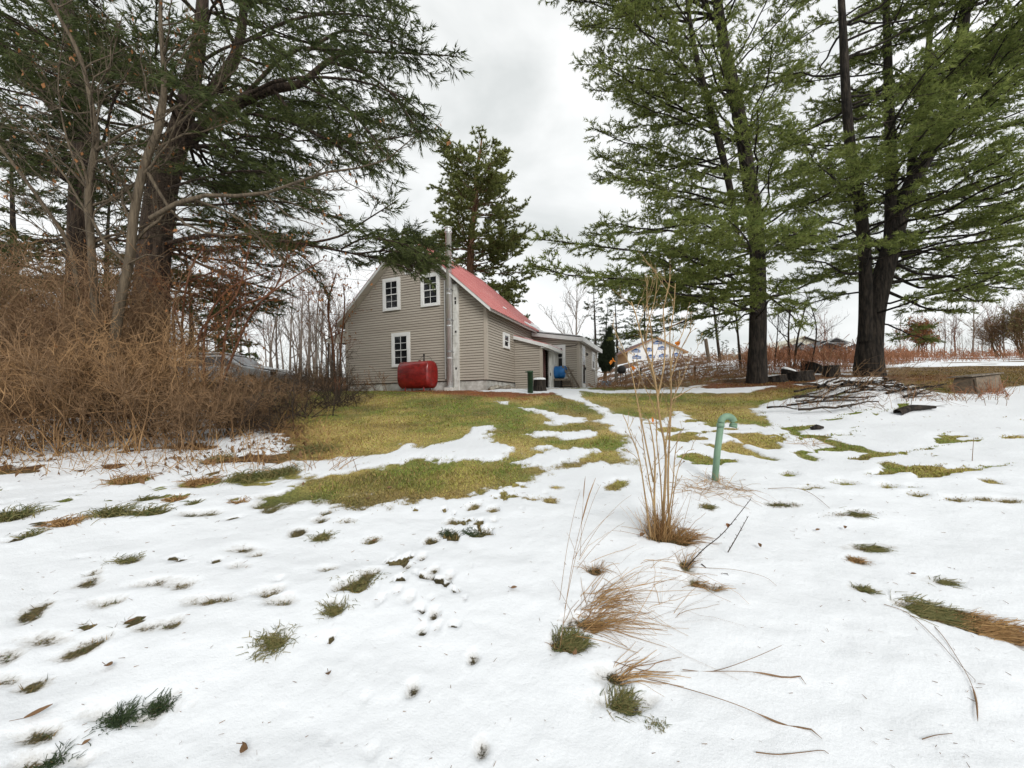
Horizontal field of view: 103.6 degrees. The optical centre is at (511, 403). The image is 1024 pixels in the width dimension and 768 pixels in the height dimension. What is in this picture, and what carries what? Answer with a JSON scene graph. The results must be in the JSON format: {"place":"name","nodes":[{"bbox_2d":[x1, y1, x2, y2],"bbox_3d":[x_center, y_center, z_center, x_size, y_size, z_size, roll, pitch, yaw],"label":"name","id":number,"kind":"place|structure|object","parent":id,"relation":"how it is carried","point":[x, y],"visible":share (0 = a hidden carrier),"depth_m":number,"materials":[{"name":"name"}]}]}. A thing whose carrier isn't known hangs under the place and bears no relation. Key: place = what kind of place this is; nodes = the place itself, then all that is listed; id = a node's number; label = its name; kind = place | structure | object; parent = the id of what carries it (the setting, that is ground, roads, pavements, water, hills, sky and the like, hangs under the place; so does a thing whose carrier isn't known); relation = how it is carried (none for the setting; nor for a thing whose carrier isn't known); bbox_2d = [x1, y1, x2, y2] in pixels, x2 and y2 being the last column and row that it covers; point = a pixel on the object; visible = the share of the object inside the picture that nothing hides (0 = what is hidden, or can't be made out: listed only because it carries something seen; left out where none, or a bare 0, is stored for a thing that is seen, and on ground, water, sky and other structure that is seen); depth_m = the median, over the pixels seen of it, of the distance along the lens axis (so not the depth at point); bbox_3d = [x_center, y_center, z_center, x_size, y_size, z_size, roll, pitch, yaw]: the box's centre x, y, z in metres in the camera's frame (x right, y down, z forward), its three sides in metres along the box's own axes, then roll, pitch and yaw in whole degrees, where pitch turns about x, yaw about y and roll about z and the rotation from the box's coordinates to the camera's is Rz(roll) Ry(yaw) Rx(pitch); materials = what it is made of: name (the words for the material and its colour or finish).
{"place":"outdoors","nodes":[
{"label":"outdoors","id":0,"kind":"place"},
{"bbox_2d":[0,356,1023,767],"bbox_3d":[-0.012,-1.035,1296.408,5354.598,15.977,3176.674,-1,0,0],"label":"ground","id":1,"kind":"structure","parent":0,"point":[528,698],"depth_m":2.52,"materials":[{"name":"snow"}]},
{"bbox_2d":[0,501,59,522],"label":"tussock","id":2,"kind":"object","parent":1,"relation":"on","point":[8,516],"visible":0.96,"depth_m":3.78,"materials":[{"name":"green plant"}]},
{"bbox_2d":[0,123,65,321],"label":"evergreen tree","id":3,"kind":"object","parent":1,"relation":"on","point":[13,214],"visible":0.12,"depth_m":19.02,"materials":[{"name":"plant"}]},
{"bbox_2d":[0,323,89,456],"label":"thicket shrub","id":4,"kind":"object","parent":1,"relation":"on","point":[2,445],"visible":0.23,"depth_m":6.10,"materials":[{"name":"brown plant"}]},
{"bbox_2d":[24,736,90,767],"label":"grass tuft","id":5,"kind":"object","parent":1,"relation":"on","point":[47,764],"visible":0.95,"depth_m":1.58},
{"bbox_2d":[0,225,118,345],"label":"grey sapling","id":6,"kind":"object","parent":1,"relation":"on","point":[30,272],"visible":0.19,"depth_m":8.67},
{"bbox_2d":[0,210,130,444],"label":"grey sapling","id":7,"kind":"object","parent":1,"relation":"on","point":[3,300],"visible":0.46,"depth_m":6.61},
{"bbox_2d":[33,513,104,529],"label":"tussock","id":8,"kind":"object","parent":1,"relation":"on","point":[60,522],"visible":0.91,"depth_m":3.62,"materials":[{"name":"brown plant"}]},
{"bbox_2d":[0,344,150,455],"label":"thicket shrub","id":9,"kind":"object","parent":1,"relation":"on","point":[13,439],"visible":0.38,"depth_m":5.98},
{"bbox_2d":[0,299,171,456],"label":"thicket shrub","id":10,"kind":"object","parent":1,"relation":"on","point":[56,441],"visible":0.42,"depth_m":5.91,"materials":[{"name":"brown plant"}]},
{"bbox_2d":[0,292,176,456],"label":"thicket shrub","id":11,"kind":"object","parent":1,"relation":"on","point":[104,394],"visible":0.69,"depth_m":5.81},
{"bbox_2d":[0,219,187,440],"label":"grey sapling","id":12,"kind":"object","parent":1,"relation":"on","point":[26,303],"visible":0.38,"depth_m":6.79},
{"bbox_2d":[3,264,193,435],"bbox_3d":[-8.258,-1.032,7.702,4.901,3.386,3.358,-1,0,12],"label":"thicket shrub","id":13,"kind":"object","parent":1,"relation":"on","point":[66,425],"visible":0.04,"depth_m":7.56,"materials":[{"name":"brown plant"}]},
{"bbox_2d":[0,218,209,442],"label":"grey sapling","id":14,"kind":"object","parent":1,"relation":"on","point":[85,310],"visible":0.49,"depth_m":6.55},
{"bbox_2d":[35,152,176,359],"bbox_3d":[-21.330,-6.741,20.480,6.182,12.530,6.114,-1,0,0],"label":"evergreen tree","id":15,"kind":"object","parent":1,"relation":"on","point":[64,224],"visible":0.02,"depth_m":20.94,"materials":[{"name":"plant"}]},
{"bbox_2d":[75,501,157,525],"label":"tussock","id":16,"kind":"object","parent":1,"relation":"on","point":[115,511],"visible":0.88,"depth_m":3.82,"materials":[{"name":"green plant"}]},
{"bbox_2d":[0,262,233,420],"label":"brown bush","id":17,"kind":"object","parent":1,"relation":"on","point":[79,329],"visible":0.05,"depth_m":8.45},
{"bbox_2d":[84,688,159,736],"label":"grass tuft","id":18,"kind":"object","parent":1,"relation":"on","point":[113,722],"visible":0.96,"depth_m":1.75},
{"bbox_2d":[90,470,160,488],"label":"tussock","id":19,"kind":"object","parent":1,"relation":"on","point":[127,479],"visible":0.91,"depth_m":4.77,"materials":[{"name":"brown plant"}]},
{"bbox_2d":[0,227,253,436],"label":"grey sapling","id":20,"kind":"object","parent":1,"relation":"on","point":[140,307],"visible":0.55,"depth_m":7.07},
{"bbox_2d":[6,295,248,410],"bbox_3d":[-8.911,-1.253,9.784,4.590,3.214,3.672,-1,0,-25],"label":"thicket shrub","id":21,"kind":"object","parent":1,"relation":"on","point":[185,354],"visible":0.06,"depth_m":9.92,"materials":[{"name":"brown plant"}]},
{"bbox_2d":[0,0,262,320],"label":"pine tree","id":22,"kind":"object","parent":1,"relation":"on","point":[68,211],"visible":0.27,"depth_m":11.25,"materials":[{"name":"green plant"}]},
{"bbox_2d":[53,239,216,420],"bbox_3d":[-7.941,-1.393,8.489,3.241,3.754,2.572,-1,0,-7],"label":"grey sapling","id":23,"kind":"object","parent":1,"relation":"on","point":[137,305],"visible":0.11,"depth_m":8.43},
{"bbox_2d":[0,288,272,434],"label":"thicket shrub","id":24,"kind":"object","parent":1,"relation":"on","point":[147,312],"visible":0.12,"depth_m":7.64,"materials":[{"name":"brown plant"}]},
{"bbox_2d":[73,340,206,451],"bbox_3d":[-5.480,-0.064,6.125,1.782,1.692,1.567,-1,0,34],"label":"thicket shrub","id":25,"kind":"object","parent":1,"relation":"on","point":[156,410],"visible":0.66,"depth_m":6.14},
{"bbox_2d":[46,282,239,453],"bbox_3d":[-5.691,-0.428,6.410,2.530,2.502,2.332,-1,0,0],"label":"thicket shrub","id":26,"kind":"object","parent":1,"relation":"on","point":[162,354],"visible":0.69,"depth_m":6.14,"materials":[{"name":"brown plant"}]},
{"bbox_2d":[115,502,177,517],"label":"tussock","id":27,"kind":"object","parent":1,"relation":"on","point":[152,511],"visible":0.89,"depth_m":3.86,"materials":[{"name":"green plant"}]},
{"bbox_2d":[134,687,181,721],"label":"grass tuft","id":28,"kind":"object","parent":1,"relation":"on","point":[161,705],"visible":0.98,"depth_m":1.80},
{"bbox_2d":[0,394,320,486],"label":"fallen leaves","id":29,"kind":"object","parent":1,"relation":"on","point":[142,481],"visible":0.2,"depth_m":6.05,"materials":[{"name":"brown plant"}]},
{"bbox_2d":[0,398,365,476],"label":"dry stalks","id":30,"kind":"object","parent":1,"relation":"on","point":[146,466],"visible":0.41,"depth_m":5.56,"materials":[{"name":"brown plant"}]},
{"bbox_2d":[130,221,260,360],"bbox_3d":[-15.953,-4.724,19.864,6.029,8.386,5.418,-1,0,-11],"label":"evergreen tree","id":31,"kind":"object","parent":1,"relation":"on","point":[231,323],"visible":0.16,"depth_m":20.16,"materials":[{"name":"plant"}]},
{"bbox_2d":[121,361,273,454],"bbox_3d":[-4.709,0.198,6.391,1.948,1.658,1.294,-1,0,-30],"label":"shrub","id":32,"kind":"object","parent":1,"relation":"on","point":[194,419],"visible":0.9,"depth_m":6.19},
{"bbox_2d":[173,473,226,488],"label":"tussock","id":33,"kind":"object","parent":1,"relation":"on","point":[190,482],"visible":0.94,"depth_m":4.72,"materials":[{"name":"brown plant"}]},
{"bbox_2d":[161,365,252,443],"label":"shrub","id":34,"kind":"object","parent":1,"relation":"on","point":[186,433],"visible":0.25,"depth_m":6.78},
{"bbox_2d":[169,298,258,357],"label":"evergreen tree","id":35,"kind":"object","parent":1,"relation":"on","point":[255,354],"visible":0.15,"depth_m":24.95,"materials":[{"name":"plant"}]},
{"bbox_2d":[72,191,376,409],"bbox_3d":[-5.762,-2.118,8.080,6.260,4.512,3.611,-1,0,0],"label":"hardwood sapling","id":36,"kind":"object","parent":1,"relation":"on","point":[236,292],"visible":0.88,"depth_m":8.12,"materials":[{"name":"brown plant"}]},
{"bbox_2d":[0,0,451,420],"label":"hardwood tree","id":37,"kind":"object","parent":1,"relation":"on","point":[146,167],"visible":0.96,"depth_m":6.78,"materials":[{"name":"grey plant"}]},
{"bbox_2d":[173,352,297,389],"bbox_3d":[-11.562,-1.262,16.802,4.630,1.625,2.100,-1,0,7],"label":"parked car","id":38,"kind":"object","parent":1,"relation":"on","point":[248,363],"visible":0.19,"depth_m":16.08,"materials":[{"name":"silver metal"}]},
{"bbox_2d":[0,0,475,405],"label":"pine tree","id":39,"kind":"object","parent":1,"relation":"on","point":[264,171],"visible":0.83,"depth_m":8.92,"materials":[{"name":"green plant"}]},
{"bbox_2d":[199,363,288,438],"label":"arching shrub","id":40,"kind":"object","parent":1,"relation":"on","point":[258,426],"visible":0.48,"depth_m":6.99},
{"bbox_2d":[190,349,305,438],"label":"shrub","id":41,"kind":"object","parent":1,"relation":"on","point":[233,388],"visible":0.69,"depth_m":7.00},
{"bbox_2d":[220,465,305,485],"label":"tussock","id":42,"kind":"object","parent":1,"relation":"on","point":[247,478],"visible":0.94,"depth_m":4.81,"materials":[{"name":"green plant"}]},
{"bbox_2d":[242,271,284,368],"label":"bare tree","id":43,"kind":"object","parent":1,"relation":"on","point":[275,333],"visible":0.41,"depth_m":25.33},
{"bbox_2d":[215,350,320,432],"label":"arching shrub","id":44,"kind":"object","parent":1,"relation":"on","point":[292,404],"visible":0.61,"depth_m":7.42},
{"bbox_2d":[236,621,301,661],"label":"grass tuft","id":45,"kind":"object","parent":1,"relation":"on","point":[273,647],"visible":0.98,"depth_m":2.14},
{"bbox_2d":[256,463,313,478],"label":"tussock","id":46,"kind":"object","parent":1,"relation":"on","point":[284,470],"visible":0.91,"depth_m":5.02,"materials":[{"name":"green plant"}]},
{"bbox_2d":[226,338,360,421],"bbox_3d":[-4.717,-0.380,8.729,2.239,2.306,2.263,-1,0,29],"label":"arching shrub","id":47,"kind":"object","parent":1,"relation":"on","point":[307,382],"visible":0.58,"depth_m":8.91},
{"bbox_2d":[275,272,314,372],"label":"bare tree","id":48,"kind":"object","parent":1,"relation":"on","point":[290,334],"visible":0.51,"depth_m":33.01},
{"bbox_2d":[265,367,326,420],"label":"shrub","id":49,"kind":"object","parent":1,"relation":"on","point":[295,391],"visible":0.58,"depth_m":8.62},
{"bbox_2d":[273,273,318,386],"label":"bare tree","id":50,"kind":"object","parent":1,"relation":"on","point":[300,349],"visible":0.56,"depth_m":28.10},
{"bbox_2d":[248,278,366,377],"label":"wood","id":51,"kind":"object","parent":1,"relation":"on","point":[303,337],"visible":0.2,"depth_m":53.62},
{"bbox_2d":[288,257,336,390],"bbox_3d":[-11.921,-4.647,24.296,2.681,8.043,1.979,-1,0,0],"label":"bare tree","id":52,"kind":"object","parent":1,"relation":"on","point":[310,343],"visible":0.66,"depth_m":24.11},
{"bbox_2d":[283,439,342,456],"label":"tussock","id":53,"kind":"object","parent":1,"relation":"on","point":[311,450],"visible":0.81,"depth_m":6.13,"materials":[{"name":"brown plant"}]},
{"bbox_2d":[271,344,358,414],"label":"arching shrub","id":54,"kind":"object","parent":1,"relation":"on","point":[339,400],"visible":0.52,"depth_m":9.81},
{"bbox_2d":[225,363,404,390],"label":"dry weeds","id":55,"kind":"object","parent":1,"relation":"on","point":[340,382],"visible":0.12,"depth_m":15.55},
{"bbox_2d":[298,359,361,407],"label":"arching shrub","id":56,"kind":"object","parent":1,"relation":"on","point":[346,383],"visible":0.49,"depth_m":10.84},
{"bbox_2d":[293,255,371,390],"bbox_3d":[-5.608,-2.336,13.037,2.463,4.874,2.140,-1,0,20],"label":"hardwood sapling","id":57,"kind":"object","parent":1,"relation":"on","point":[331,333],"visible":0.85,"depth_m":12.90,"materials":[{"name":"brown plant"}]},
{"bbox_2d":[315,593,356,619],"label":"grass tuft","id":58,"kind":"object","parent":1,"relation":"on","point":[337,610],"visible":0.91,"depth_m":2.40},
{"bbox_2d":[312,360,368,407],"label":"arching shrub","id":59,"kind":"object","parent":1,"relation":"on","point":[350,382],"visible":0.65,"depth_m":10.28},
{"bbox_2d":[329,568,404,592],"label":"grass tuft","id":60,"kind":"object","parent":1,"relation":"on","point":[360,589],"visible":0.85,"depth_m":2.65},
{"bbox_2d":[397,354,437,390],"bbox_3d":[-3.572,-1.116,15.243,1.440,1.450,0.746,-1,0,24],"label":"oil tank","id":61,"kind":"object","parent":1,"relation":"on","point":[419,374],"visible":0.97,"depth_m":14.93,"materials":[{"name":"metal"}]},
{"bbox_2d":[325,226,601,390],"bbox_3d":[-1.646,-3.201,20.468,10.990,7.242,10.450,-1,0,22],"label":"farmhouse","id":62,"kind":"object","parent":1,"relation":"on","point":[463,328],"visible":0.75,"depth_m":16.51,"materials":[{"name":"beige wood"}]},
{"bbox_2d":[382,277,400,311],"bbox_3d":[-4.963,-4.476,16.596,0.867,1.340,0.099,-1,0,22],"label":"window","id":63,"kind":"structure","parent":62,"relation":"in","point":[391,290],"depth_m":16.58,"materials":[{"name":"white paint"}]},
{"bbox_2d":[391,332,410,367],"bbox_3d":[-4.529,-2.170,16.427,0.899,1.395,0.099,-1,0,22],"label":"window","id":64,"kind":"structure","parent":62,"relation":"in","point":[400,342],"depth_m":16.42,"materials":[{"name":"white paint"}]},
{"bbox_2d":[420,272,440,307],"bbox_3d":[-3.217,-4.464,15.873,0.873,1.304,0.099,-1,0,22],"label":"window","id":65,"kind":"structure","parent":62,"relation":"in","point":[429,297],"depth_m":15.85,"materials":[{"name":"white paint"}]},
{"bbox_2d":[416,125,542,318],"bbox_3d":[-2.752,-9.343,25.965,9.678,16.446,9.077,-1,0,0],"label":"scots pine","id":66,"kind":"object","parent":1,"relation":"on","point":[495,182],"visible":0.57,"depth_m":24.65,"materials":[{"name":"green plant"}]},
{"bbox_2d":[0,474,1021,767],"bbox_3d":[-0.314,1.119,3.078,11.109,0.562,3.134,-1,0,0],"label":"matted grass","id":67,"kind":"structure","parent":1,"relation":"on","point":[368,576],"depth_m":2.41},
{"bbox_2d":[31,387,1013,767],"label":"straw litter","id":68,"kind":"object","parent":1,"relation":"on","point":[555,625],"visible":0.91,"depth_m":2.24,"materials":[{"name":"brown plant"}]},
{"bbox_2d":[554,366,579,387],"bbox_3d":[2.397,-1.180,18.568,1.421,1.093,0.566,-1,0,22],"label":"drum","id":69,"kind":"object","parent":1,"relation":"on","point":[560,371],"visible":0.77,"depth_m":18.44,"materials":[{"name":"blue plastic"}]},
{"bbox_2d":[538,263,597,334],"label":"bare tree","id":70,"kind":"object","parent":1,"relation":"on","point":[576,311],"visible":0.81,"depth_m":54.81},
{"bbox_2d":[550,622,598,654],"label":"grass tuft","id":71,"kind":"object","parent":1,"relation":"on","point":[569,640],"visible":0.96,"depth_m":2.17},
{"bbox_2d":[583,278,609,369],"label":"evergreen tree","id":72,"kind":"object","parent":1,"relation":"on","point":[595,339],"visible":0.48,"depth_m":59.90,"materials":[{"name":"plant"}]},
{"bbox_2d":[597,326,616,380],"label":"columnar cedar","id":73,"kind":"object","parent":1,"relation":"on","point":[607,354],"visible":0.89,"depth_m":29.70,"materials":[{"name":"green plant"}]},
{"bbox_2d":[557,584,668,652],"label":"dry grass clump","id":74,"kind":"object","parent":1,"relation":"on","point":[602,629],"visible":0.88,"depth_m":2.29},
{"bbox_2d":[597,297,631,353],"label":"evergreen tree","id":75,"kind":"object","parent":1,"relation":"on","point":[616,327],"visible":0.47,"depth_m":65.92,"materials":[{"name":"plant"}]},
{"bbox_2d":[599,682,650,722],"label":"grass tuft","id":76,"kind":"object","parent":1,"relation":"on","point":[624,697],"visible":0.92,"depth_m":1.80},
{"bbox_2d":[580,566,672,647],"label":"dry grass clump","id":77,"kind":"object","parent":1,"relation":"on","point":[605,598],"visible":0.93,"depth_m":2.46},
{"bbox_2d":[619,289,667,341],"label":"bare tree","id":78,"kind":"object","parent":1,"relation":"on","point":[645,314],"visible":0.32,"depth_m":69.90,"materials":[{"name":"brown wood"}]},
{"bbox_2d":[611,643,689,695],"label":"dry grass clump","id":79,"kind":"object","parent":1,"relation":"on","point":[630,668],"visible":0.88,"depth_m":1.93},
{"bbox_2d":[278,365,1023,544],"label":"lawn grass","id":80,"kind":"structure","parent":1,"relation":"on","point":[939,474],"depth_m":7.14,"materials":[{"name":"plant"}]},
{"bbox_2d":[617,337,688,364],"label":"wrapped house","id":81,"kind":"structure","parent":1,"relation":"on","point":[641,353],"depth_m":55.99,"materials":[{"name":"white paint"}]},
{"bbox_2d":[612,493,701,542],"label":"dry grass clump","id":82,"kind":"object","parent":1,"relation":"on","point":[661,532],"visible":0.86,"depth_m":3.23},
{"bbox_2d":[609,253,706,537],"bbox_3d":[1.220,-0.072,3.344,0.748,2.430,0.705,-1,0,19],"label":"slim shrub","id":83,"kind":"object","parent":1,"relation":"on","point":[666,465],"visible":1,"depth_m":3.33,"materials":[{"name":"brown plant"}]},
{"bbox_2d":[579,533,748,674],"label":"dry grass","id":84,"kind":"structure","parent":1,"relation":"on","point":[691,573],"depth_m":2.52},
{"bbox_2d":[584,348,773,390],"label":"straw weeds","id":85,"kind":"object","parent":1,"relation":"on","point":[717,375],"visible":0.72,"depth_m":15.71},
{"bbox_2d":[654,526,716,550],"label":"dry grass clump","id":86,"kind":"object","parent":1,"relation":"on","point":[690,538],"visible":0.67,"depth_m":3.23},
{"bbox_2d":[523,0,882,383],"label":"pine tree","id":87,"kind":"object","parent":1,"relation":"on","point":[688,279],"visible":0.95,"depth_m":11.09,"materials":[{"name":"green plant"}]},
{"bbox_2d":[613,675,820,737],"bbox_3d":[0.866,1.318,1.788,0.822,0.049,0.035,-1,0,24],"label":"dry stalk","id":88,"kind":"object","parent":1,"relation":"on","point":[773,720],"visible":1,"depth_m":1.70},
{"bbox_2d":[712,413,737,480],"bbox_3d":[2.407,0.547,4.574,0.305,0.864,0.083,-1,0,0],"label":"vent pipe","id":89,"kind":"object","parent":1,"relation":"on","point":[722,419],"visible":0.97,"depth_m":4.54,"materials":[{"name":"green plastic"}]},
{"bbox_2d":[787,370,814,380],"bbox_3d":[8.922,-0.816,12.465,0.838,0.373,0.802,-1,0,0],"label":"log round","id":90,"kind":"object","parent":1,"relation":"on","point":[808,375],"visible":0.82,"depth_m":12.18,"materials":[{"name":"brown wood"}]},
{"bbox_2d":[767,276,837,369],"bbox_3d":[10.528,-2.862,14.805,2.384,3.738,1.684,-1,0,33],"label":"bare tree","id":91,"kind":"object","parent":1,"relation":"on","point":[788,338],"visible":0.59,"depth_m":14.86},
{"bbox_2d":[735,335,920,375],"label":"russet weeds","id":92,"kind":"object","parent":1,"relation":"on","point":[845,356],"visible":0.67,"depth_m":16.25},
{"bbox_2d":[802,337,854,355],"bbox_3d":[25.475,-4.224,32.700,3.807,1.699,3.450,-1,0,0],"label":"canopy","id":93,"kind":"object","parent":1,"relation":"on","point":[831,341],"visible":0.38,"depth_m":31.74,"materials":[{"name":"grey metal"}]},
{"bbox_2d":[707,0,1023,376],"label":"pine tree","id":94,"kind":"object","parent":1,"relation":"on","point":[974,62],"visible":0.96,"depth_m":11.48,"materials":[{"name":"green plant"}]},
{"bbox_2d":[768,343,975,412],"bbox_3d":[7.427,-0.399,8.289,3.456,1.807,3.027,-1,0,-45],"label":"brush pile","id":95,"kind":"object","parent":1,"relation":"on","point":[861,383],"visible":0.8,"depth_m":8.15,"materials":[{"name":"brown wood"}]},
{"bbox_2d":[812,385,1013,403],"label":"dry weed clump","id":96,"kind":"object","parent":1,"relation":"on","point":[932,395],"visible":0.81,"depth_m":7.45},
{"bbox_2d":[893,399,940,414],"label":"fallen branch","id":97,"kind":"object","parent":1,"relation":"on","point":[906,409],"visible":0.96,"depth_m":7.29,"materials":[{"name":"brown wood"}]},
{"bbox_2d":[895,316,942,356],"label":"bush","id":98,"kind":"object","parent":1,"relation":"on","point":[923,333],"visible":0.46,"depth_m":33.82,"materials":[{"name":"green plant"}]},
{"bbox_2d":[890,591,981,630],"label":"grass tuft","id":99,"kind":"object","parent":1,"relation":"on","point":[919,610],"visible":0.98,"depth_m":2.38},
{"bbox_2d":[884,344,1023,364],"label":"russet weeds","id":100,"kind":"object","parent":1,"relation":"on","point":[976,354],"visible":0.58,"depth_m":22.92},
{"bbox_2d":[891,313,1023,356],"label":"wood","id":101,"kind":"object","parent":1,"relation":"on","point":[984,348],"visible":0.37,"depth_m":85.64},
{"bbox_2d":[947,372,1003,393],"bbox_3d":[10.229,-0.415,8.874,0.906,0.500,0.464,-1,0,-9],"label":"wooden box","id":102,"kind":"object","parent":1,"relation":"on","point":[977,379],"visible":0.62,"depth_m":8.73,"materials":[{"name":"brown wood"}]},
{"bbox_2d":[935,607,1023,646],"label":"grass tuft","id":103,"kind":"object","parent":1,"relation":"on","point":[987,627],"visible":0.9,"depth_m":2.24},
{"bbox_2d":[940,375,1021,393],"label":"dry weed clump","id":104,"kind":"object","parent":1,"relation":"on","point":[1000,386],"visible":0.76,"depth_m":8.49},
{"bbox_2d":[965,314,1013,356],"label":"bush","id":105,"kind":"object","parent":1,"relation":"on","point":[990,332],"visible":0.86,"depth_m":27.08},
{"bbox_2d":[983,295,1023,357],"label":"bush","id":106,"kind":"object","parent":1,"relation":"on","point":[1016,315],"visible":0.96,"depth_m":26.00,"materials":[{"name":"brown plant"}]},
{"bbox_2d":[0,0,1023,376],"label":"sky","id":107,"kind":"structure","parent":0,"point":[524,89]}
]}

